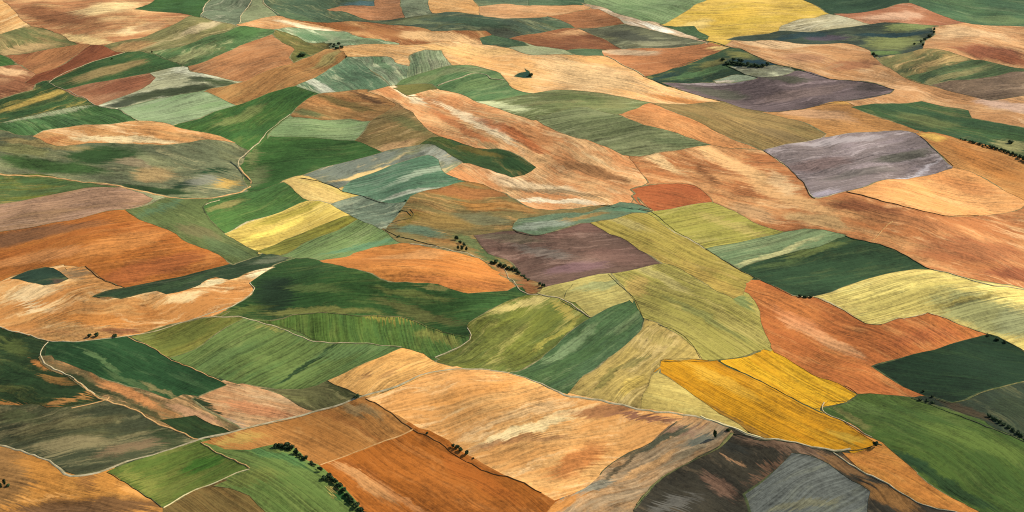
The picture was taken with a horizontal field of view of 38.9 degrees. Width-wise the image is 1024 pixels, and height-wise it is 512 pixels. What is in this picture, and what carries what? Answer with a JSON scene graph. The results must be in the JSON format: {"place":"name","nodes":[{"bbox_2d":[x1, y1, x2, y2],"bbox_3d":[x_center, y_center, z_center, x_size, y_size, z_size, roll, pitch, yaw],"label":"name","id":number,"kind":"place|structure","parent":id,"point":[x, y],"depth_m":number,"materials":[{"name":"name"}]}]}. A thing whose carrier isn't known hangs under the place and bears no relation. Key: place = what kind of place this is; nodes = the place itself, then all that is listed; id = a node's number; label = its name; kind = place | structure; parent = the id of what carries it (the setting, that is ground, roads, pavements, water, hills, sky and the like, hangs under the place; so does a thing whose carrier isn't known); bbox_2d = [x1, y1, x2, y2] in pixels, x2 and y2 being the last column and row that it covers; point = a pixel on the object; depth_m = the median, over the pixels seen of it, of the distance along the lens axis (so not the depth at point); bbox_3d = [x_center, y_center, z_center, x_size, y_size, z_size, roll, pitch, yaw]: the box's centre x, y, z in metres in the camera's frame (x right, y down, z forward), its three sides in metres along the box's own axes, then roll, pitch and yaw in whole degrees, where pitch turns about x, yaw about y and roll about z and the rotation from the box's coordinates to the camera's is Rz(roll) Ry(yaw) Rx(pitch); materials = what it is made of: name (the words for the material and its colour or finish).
{"place":"outdoors","nodes":[
{"label":"outdoors","id":0,"kind":"place"},
{"bbox_2d":[0,26,75,58],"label":"fallow field","id":1,"kind":"structure","parent":0,"point":[24,40],"depth_m":2609.08,"materials":[{"name":"green plant"}]},
{"bbox_2d":[0,80,92,121],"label":"crop field","id":2,"kind":"structure","parent":0,"point":[43,96],"depth_m":2338.29,"materials":[{"name":"green plant"}]},
{"bbox_2d":[6,43,89,73],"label":"ploughed field","id":3,"kind":"structure","parent":0,"point":[36,62],"depth_m":2534.36,"materials":[{"name":"brown soil"}]},
{"bbox_2d":[0,328,101,407],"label":"meadow","id":4,"kind":"structure","parent":0,"point":[27,376],"depth_m":1535.22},
{"bbox_2d":[0,173,116,202],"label":"crop field","id":5,"kind":"structure","parent":0,"point":[16,188],"depth_m":2023.60,"materials":[{"name":"green plant"}]},
{"bbox_2d":[0,105,135,135],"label":"crop field","id":6,"kind":"structure","parent":0,"point":[64,117],"depth_m":2230.44,"materials":[{"name":"green plant"}]},
{"bbox_2d":[25,45,123,84],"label":"ploughed field","id":7,"kind":"structure","parent":0,"point":[89,54],"depth_m":2501.05,"materials":[{"name":"brown soil"}]},
{"bbox_2d":[0,184,152,230],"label":"ploughed field","id":8,"kind":"structure","parent":0,"point":[64,206],"depth_m":1954.90,"materials":[{"name":"brown soil"}]},
{"bbox_2d":[0,446,162,511],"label":"stubble field","id":9,"kind":"structure","parent":0,"point":[37,484],"depth_m":1367.14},
{"bbox_2d":[0,400,193,474],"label":"fallow field","id":10,"kind":"structure","parent":0,"point":[92,438],"depth_m":1454.09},
{"bbox_2d":[3,0,190,45],"bbox_3d":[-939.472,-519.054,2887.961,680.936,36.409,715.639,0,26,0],"label":"ploughed field","id":11,"kind":"structure","parent":0,"point":[98,22],"depth_m":2699.03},
{"bbox_2d":[64,73,155,105],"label":"ploughed field","id":12,"kind":"structure","parent":0,"point":[98,93],"depth_m":2380.25,"materials":[{"name":"brown soil"}]},
{"bbox_2d":[0,209,228,286],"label":"ploughed field","id":13,"kind":"structure","parent":0,"point":[122,247],"depth_m":1808.39,"materials":[{"name":"orange soil"}]},
{"bbox_2d":[48,51,180,89],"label":"crop field","id":14,"kind":"structure","parent":0,"point":[125,64],"depth_m":2459.06,"materials":[{"name":"green plant"}]},
{"bbox_2d":[0,130,249,198],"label":"meadow","id":15,"kind":"structure","parent":0,"point":[206,168],"depth_m":2096.00,"materials":[{"name":"green plant"}]},
{"bbox_2d":[33,120,234,145],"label":"ploughed field","id":16,"kind":"structure","parent":0,"point":[145,132],"depth_m":2166.57,"materials":[{"name":"soil"}]},
{"bbox_2d":[44,334,225,398],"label":"crop field","id":17,"kind":"structure","parent":0,"point":[125,360],"depth_m":1563.76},
{"bbox_2d":[0,264,272,340],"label":"stubble field","id":18,"kind":"structure","parent":0,"point":[71,308],"depth_m":1675.73,"materials":[{"name":"brown plant"}]},
{"bbox_2d":[38,355,239,437],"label":"fallow field","id":19,"kind":"structure","parent":0,"point":[154,407],"depth_m":1507.44,"materials":[{"name":"soil"}]},
{"bbox_2d":[99,66,238,108],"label":"fallow field","id":20,"kind":"structure","parent":0,"point":[168,82],"depth_m":2364.36,"materials":[{"name":"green plant"}]},
{"bbox_2d":[104,15,237,52],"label":"fallow field","id":21,"kind":"structure","parent":0,"point":[188,30],"depth_m":2608.81,"materials":[{"name":"beige plant"}]},
{"bbox_2d":[118,89,235,124],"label":"crop field","id":22,"kind":"structure","parent":0,"point":[177,109],"depth_m":2290.55,"materials":[{"name":"green plant"}]},
{"bbox_2d":[107,438,247,506],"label":"crop field","id":23,"kind":"structure","parent":0,"point":[164,478],"depth_m":1398.26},
{"bbox_2d":[132,311,241,356],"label":"crop field","id":24,"kind":"structure","parent":0,"point":[181,338],"depth_m":1629.67,"materials":[{"name":"green plant"}]},
{"bbox_2d":[93,254,288,298],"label":"crop field","id":25,"kind":"structure","parent":0,"point":[192,280],"depth_m":1739.27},
{"bbox_2d":[125,197,260,264],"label":"crop field","id":26,"kind":"structure","parent":0,"point":[187,221],"depth_m":1893.27,"materials":[{"name":"green plant"}]},
{"bbox_2d":[149,26,273,67],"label":"crop field","id":27,"kind":"structure","parent":0,"point":[206,48],"depth_m":2562.58,"materials":[{"name":"green plant"}]},
{"bbox_2d":[162,479,264,511],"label":"ploughed field","id":28,"kind":"structure","parent":0,"point":[212,498],"depth_m":1349.56,"materials":[{"name":"brown soil"}]},
{"bbox_2d":[188,35,294,81],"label":"ploughed field","id":29,"kind":"structure","parent":0,"point":[246,62],"depth_m":2486.36,"materials":[{"name":"brown soil"}]},
{"bbox_2d":[173,85,317,151],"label":"crop field","id":30,"kind":"structure","parent":0,"point":[248,125],"depth_m":2262.86,"materials":[{"name":"green plant"}]},
{"bbox_2d":[192,380,311,428],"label":"fallow field","id":31,"kind":"structure","parent":0,"point":[243,405],"depth_m":1499.12,"materials":[{"name":"brown soil"}]},
{"bbox_2d":[203,182,308,232],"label":"crop field","id":32,"kind":"structure","parent":0,"point":[226,214],"depth_m":1981.52,"materials":[{"name":"green plant"}]},
{"bbox_2d":[204,48,344,104],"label":"ploughed field","id":33,"kind":"structure","parent":0,"point":[290,75],"depth_m":2413.67,"materials":[{"name":"brown soil"}]},
{"bbox_2d":[201,439,359,511],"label":"crop field","id":34,"kind":"structure","parent":0,"point":[273,479],"depth_m":1370.73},
{"bbox_2d":[169,317,401,388],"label":"crop field","id":35,"kind":"structure","parent":0,"point":[247,351],"depth_m":1586.63,"materials":[{"name":"green plant"}]},
{"bbox_2d":[225,200,348,253],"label":"rapeseed field","id":36,"kind":"structure","parent":0,"point":[273,229],"depth_m":1937.04,"materials":[{"name":"plant"}]},
{"bbox_2d":[255,215,356,254],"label":"crop field","id":37,"kind":"structure","parent":0,"point":[288,245],"depth_m":1896.09,"materials":[{"name":"yellow plant"}]},
{"bbox_2d":[203,396,411,464],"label":"ploughed field","id":38,"kind":"structure","parent":0,"point":[330,434],"depth_m":1452.06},
{"bbox_2d":[240,132,380,191],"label":"crop field","id":39,"kind":"structure","parent":0,"point":[270,161],"depth_m":2150.51,"materials":[{"name":"green plant"}]},
{"bbox_2d":[261,380,361,410],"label":"fallow field","id":40,"kind":"structure","parent":0,"point":[326,394],"depth_m":1508.68,"materials":[{"name":"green plant"}]},
{"bbox_2d":[267,116,369,140],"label":"crop field","id":41,"kind":"structure","parent":0,"point":[340,129],"depth_m":2237.44,"materials":[{"name":"green plant"}]},
{"bbox_2d":[262,0,374,22],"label":"crop field","id":42,"kind":"structure","parent":0,"point":[311,10],"depth_m":2847.18,"materials":[{"name":"green plant"}]},
{"bbox_2d":[280,173,357,202],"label":"rapeseed field","id":43,"kind":"structure","parent":0,"point":[308,189],"depth_m":2033.25,"materials":[{"name":"yellow plant"}]},
{"bbox_2d":[273,27,398,48],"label":"meadow","id":44,"kind":"structure","parent":0,"point":[343,38],"depth_m":2675.00,"materials":[{"name":"green plant"}]},
{"bbox_2d":[280,219,399,259],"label":"crop field","id":45,"kind":"structure","parent":0,"point":[357,235],"depth_m":1878.02,"materials":[{"name":"green plant"}]},
{"bbox_2d":[287,89,395,120],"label":"ploughed field","id":46,"kind":"structure","parent":0,"point":[362,104],"depth_m":2314.20,"materials":[{"name":"brown soil"}]},
{"bbox_2d":[297,55,389,93],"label":"crop field","id":47,"kind":"structure","parent":0,"point":[347,73],"depth_m":2420.12,"materials":[{"name":"green plant"}]},
{"bbox_2d":[260,313,469,361],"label":"crop field","id":48,"kind":"structure","parent":0,"point":[402,332],"depth_m":1635.41,"materials":[{"name":"green plant"}]},
{"bbox_2d":[331,194,405,229],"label":"meadow","id":49,"kind":"structure","parent":0,"point":[374,213],"depth_m":1979.11,"materials":[{"name":"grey plant"}]},
{"bbox_2d":[222,258,527,336],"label":"crop field","id":50,"kind":"structure","parent":0,"point":[286,288],"depth_m":1688.09,"materials":[{"name":"green plant"}]},
{"bbox_2d":[305,144,462,187],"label":"meadow","id":51,"kind":"structure","parent":0,"point":[339,175],"depth_m":2116.82,"materials":[{"name":"grey plant"}]},
{"bbox_2d":[279,15,491,44],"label":"ploughed field","id":52,"kind":"structure","parent":0,"point":[406,35],"depth_m":2645.60,"materials":[{"name":"brown soil"}]},
{"bbox_2d":[328,348,452,396],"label":"stubble field","id":53,"kind":"structure","parent":0,"point":[395,367],"depth_m":1539.38,"materials":[{"name":"beige plant"}]},
{"bbox_2d":[355,103,437,151],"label":"fallow field","id":54,"kind":"structure","parent":0,"point":[397,126],"depth_m":2212.71,"materials":[{"name":"soil"}]},
{"bbox_2d":[342,155,463,202],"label":"crop field","id":55,"kind":"structure","parent":0,"point":[400,182],"depth_m":2053.32,"materials":[{"name":"green plant"}]},
{"bbox_2d":[319,242,515,292],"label":"ploughed field","id":56,"kind":"structure","parent":0,"point":[411,263],"depth_m":1759.47,"materials":[{"name":"orange soil"}]},
{"bbox_2d":[0,368,850,476],"bbox_3d":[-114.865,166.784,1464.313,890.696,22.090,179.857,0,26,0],"label":"road","id":57,"kind":"structure","parent":0,"point":[69,475],"depth_m":1474.89,"materials":[{"name":"soil"}]},
{"bbox_2d":[319,422,559,511],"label":"ploughed field","id":58,"kind":"structure","parent":0,"point":[412,471],"depth_m":1394.60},
{"bbox_2d":[351,12,573,41],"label":"fallow field","id":59,"kind":"structure","parent":0,"point":[499,27],"depth_m":2689.11,"materials":[{"name":"green plant"}]},
{"bbox_2d":[397,65,531,100],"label":"crop field","id":60,"kind":"structure","parent":0,"point":[475,86],"depth_m":2400.70,"materials":[{"name":"green plant"}]},
{"bbox_2d":[420,136,535,176],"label":"meadow","id":61,"kind":"structure","parent":0,"point":[505,162],"depth_m":2116.75,"materials":[{"name":"green plant"}]},
{"bbox_2d":[368,85,646,209],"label":"ploughed field","id":62,"kind":"structure","parent":0,"point":[568,172],"depth_m":2104.42,"materials":[{"name":"brown soil"}]},
{"bbox_2d":[436,293,588,371],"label":"crop field","id":63,"kind":"structure","parent":0,"point":[519,333],"depth_m":1639.28,"materials":[{"name":"green plant"}]},
{"bbox_2d":[382,179,652,293],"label":"fallow field","id":64,"kind":"structure","parent":0,"point":[465,212],"depth_m":1954.18,"materials":[{"name":"soil"}]},
{"bbox_2d":[366,366,682,499],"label":"stubble field","id":65,"kind":"structure","parent":0,"point":[551,444],"depth_m":1464.65,"materials":[{"name":"plant"}]},
{"bbox_2d":[338,41,720,103],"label":"wheat stubble field","id":66,"kind":"structure","parent":0,"point":[600,74],"depth_m":2472.50,"materials":[{"name":"beige plant"}]},
{"bbox_2d":[479,4,589,18],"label":"ploughed field","id":67,"kind":"structure","parent":0,"point":[505,11],"depth_m":2783.60,"materials":[{"name":"orange soil"}]},
{"bbox_2d":[476,90,650,119],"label":"meadow","id":68,"kind":"structure","parent":0,"point":[533,106],"depth_m":2265.95,"materials":[{"name":"green plant"}]},
{"bbox_2d":[509,28,620,49],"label":"ploughed field","id":69,"kind":"structure","parent":0,"point":[569,38],"depth_m":2627.65,"materials":[{"name":"brown soil"}]},
{"bbox_2d":[474,223,660,286],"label":"ploughed field","id":70,"kind":"structure","parent":0,"point":[571,253],"depth_m":1855.53,"materials":[{"name":"brown soil"}]},
{"bbox_2d":[509,300,648,393],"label":"crop field","id":71,"kind":"structure","parent":0,"point":[568,361],"depth_m":1611.28,"materials":[{"name":"green plant"}]},
{"bbox_2d":[512,202,651,234],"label":"meadow","id":72,"kind":"structure","parent":0,"point":[542,224],"depth_m":1940.25,"materials":[{"name":"green plant"}]},
{"bbox_2d":[538,273,633,317],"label":"meadow","id":73,"kind":"structure","parent":0,"point":[593,295],"depth_m":1724.32,"materials":[{"name":"yellow plant"}]},
{"bbox_2d":[537,107,709,155],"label":"crop field","id":74,"kind":"structure","parent":0,"point":[622,135],"depth_m":2146.06,"materials":[{"name":"green plant"}]},
{"bbox_2d":[569,318,701,408],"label":"grain field","id":75,"kind":"structure","parent":0,"point":[625,373],"depth_m":1560.81,"materials":[{"name":"yellow plant"}]},
{"bbox_2d":[548,413,734,511],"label":"fallow field","id":76,"kind":"structure","parent":0,"point":[626,482],"depth_m":1417.35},
{"bbox_2d":[579,24,708,48],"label":"fallow field","id":77,"kind":"structure","parent":0,"point":[623,36],"depth_m":2643.26,"materials":[{"name":"green plant"}]},
{"bbox_2d":[584,0,705,23],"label":"crop field","id":78,"kind":"structure","parent":0,"point":[662,11],"depth_m":2806.41,"materials":[{"name":"green plant"}]},
{"bbox_2d":[602,42,728,75],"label":"ploughed field","id":79,"kind":"structure","parent":0,"point":[647,61],"depth_m":2534.46,"materials":[{"name":"brown soil"}]},
{"bbox_2d":[590,208,752,298],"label":"grain field","id":80,"kind":"structure","parent":0,"point":[653,238],"depth_m":1846.30,"materials":[{"name":"yellow plant"}]},
{"bbox_2d":[630,182,712,210],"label":"ploughed field","id":81,"kind":"structure","parent":0,"point":[655,197],"depth_m":1976.58,"materials":[{"name":"orange soil"}]},
{"bbox_2d":[618,103,759,149],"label":"ploughed field","id":82,"kind":"structure","parent":0,"point":[651,115],"depth_m":2169.45,"materials":[{"name":"orange soil"}]},
{"bbox_2d":[611,263,771,360],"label":"grain field","id":83,"kind":"structure","parent":0,"point":[708,322],"depth_m":1675.00,"materials":[{"name":"yellow plant"}]},
{"bbox_2d":[641,369,748,432],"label":"meadow","id":84,"kind":"structure","parent":0,"point":[662,392],"depth_m":1493.33,"materials":[{"name":"yellow plant"}]},
{"bbox_2d":[647,202,783,248],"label":"grain field","id":85,"kind":"structure","parent":0,"point":[708,224],"depth_m":1901.74,"materials":[{"name":"plant"}]},
{"bbox_2d":[648,47,804,86],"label":"meadow","id":86,"kind":"structure","parent":0,"point":[709,69],"depth_m":2473.91,"materials":[{"name":"green plant"}]},
{"bbox_2d":[652,100,825,150],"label":"fallow field","id":87,"kind":"structure","parent":0,"point":[758,129],"depth_m":2209.01,"materials":[{"name":"brown soil"}]},
{"bbox_2d":[661,0,827,44],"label":"rapeseed field","id":88,"kind":"structure","parent":0,"point":[720,21],"depth_m":2754.01,"materials":[{"name":"yellow plant"}]},
{"bbox_2d":[654,359,873,452],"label":"rapeseed field","id":89,"kind":"structure","parent":0,"point":[753,406],"depth_m":1487.09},
{"bbox_2d":[706,228,844,268],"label":"crop field","id":90,"kind":"structure","parent":0,"point":[738,255],"depth_m":1844.99,"materials":[{"name":"green plant"}]},
{"bbox_2d":[662,70,892,111],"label":"fallow field","id":91,"kind":"structure","parent":0,"point":[795,90],"depth_m":2391.91,"materials":[{"name":"soil"}]},
{"bbox_2d":[718,349,857,412],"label":"rapeseed field","id":92,"kind":"structure","parent":0,"point":[781,373],"depth_m":1545.86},
{"bbox_2d":[634,427,950,511],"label":"ploughed field","id":93,"kind":"structure","parent":0,"point":[728,473],"depth_m":1389.62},
{"bbox_2d":[743,453,869,511],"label":"fallow field","id":94,"kind":"structure","parent":0,"point":[795,482],"depth_m":1365.84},
{"bbox_2d":[629,145,1023,287],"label":"ploughed field","id":95,"kind":"structure","parent":0,"point":[762,188],"depth_m":1902.90,"materials":[{"name":"orange soil"}]},
{"bbox_2d":[727,22,938,58],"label":"meadow","id":96,"kind":"structure","parent":0,"point":[882,39],"depth_m":2657.39,"materials":[{"name":"green plant"}]},
{"bbox_2d":[740,236,927,295],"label":"crop field","id":97,"kind":"structure","parent":0,"point":[835,264],"depth_m":1793.72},
{"bbox_2d":[762,101,918,136],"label":"ploughed field","id":98,"kind":"structure","parent":0,"point":[836,118],"depth_m":2247.78,"materials":[{"name":"orange soil"}]},
{"bbox_2d":[804,0,908,14],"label":"crop field","id":99,"kind":"structure","parent":0,"point":[833,7],"depth_m":2841.12,"materials":[{"name":"green plant"}]},
{"bbox_2d":[764,130,952,198],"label":"fallow field","id":100,"kind":"structure","parent":0,"point":[823,166],"depth_m":2097.27,"materials":[{"name":"soil"}]},
{"bbox_2d":[744,280,985,396],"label":"ploughed field","id":101,"kind":"structure","parent":0,"point":[819,338],"depth_m":1627.57,"materials":[{"name":"soil"}]},
{"bbox_2d":[721,40,1023,126],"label":"ploughed field","id":102,"kind":"structure","parent":0,"point":[841,61],"depth_m":2447.82,"materials":[{"name":"brown soil"}]},
{"bbox_2d":[836,3,963,25],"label":"ploughed field","id":103,"kind":"structure","parent":0,"point":[910,13],"depth_m":2766.12,"materials":[{"name":"brown soil"}]},
{"bbox_2d":[842,421,978,511],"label":"stubble field","id":104,"kind":"structure","parent":0,"point":[884,462],"depth_m":1370.27,"materials":[{"name":"orange plant"}]},
{"bbox_2d":[815,269,1023,349],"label":"field","id":105,"kind":"structure","parent":0,"point":[977,306],"depth_m":1706.44,"materials":[{"name":"yellow plant"}]},
{"bbox_2d":[823,393,1023,511],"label":"crop field","id":106,"kind":"structure","parent":0,"point":[976,466],"depth_m":1400.27,"materials":[{"name":"plant"}]},
{"bbox_2d":[875,48,973,84],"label":"fallow field","id":107,"kind":"structure","parent":0,"point":[918,61],"depth_m":2492.14,"materials":[{"name":"green plant"}]},
{"bbox_2d":[848,167,1023,216],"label":"ploughed field","id":108,"kind":"structure","parent":0,"point":[953,192],"depth_m":1981.89,"materials":[{"name":"orange soil"}]},
{"bbox_2d":[852,101,1023,155],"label":"crop field","id":109,"kind":"structure","parent":0,"point":[958,123],"depth_m":2247.14,"materials":[{"name":"green plant"}]},
{"bbox_2d":[871,334,1023,401],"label":"crop field","id":110,"kind":"structure","parent":0,"point":[959,370],"depth_m":1575.54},
{"bbox_2d":[906,60,1023,84],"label":"crop field","id":111,"kind":"structure","parent":0,"point":[969,69],"depth_m":2456.36,"materials":[{"name":"green plant"}]},
{"bbox_2d":[909,0,1023,25],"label":"crop field","id":112,"kind":"structure","parent":0,"point":[997,12],"depth_m":2807.70,"materials":[{"name":"green plant"}]},
{"bbox_2d":[914,382,1023,438],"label":"fallow field","id":113,"kind":"structure","parent":0,"point":[1005,404],"depth_m":1481.55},
{"bbox_2d":[916,131,1023,199],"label":"stubble field","id":114,"kind":"structure","parent":0,"point":[1002,170],"depth_m":2113.97,"materials":[{"name":"orange plant"}]},
{"bbox_2d":[922,23,1023,67],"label":"ploughed field","id":115,"kind":"structure","parent":0,"point":[1002,45],"depth_m":2592.61,"materials":[{"name":"brown soil"}]},
{"bbox_2d":[929,71,1023,100],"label":"ploughed field","id":116,"kind":"structure","parent":0,"point":[1006,85],"depth_m":2385.85,"materials":[{"name":"brown soil"}]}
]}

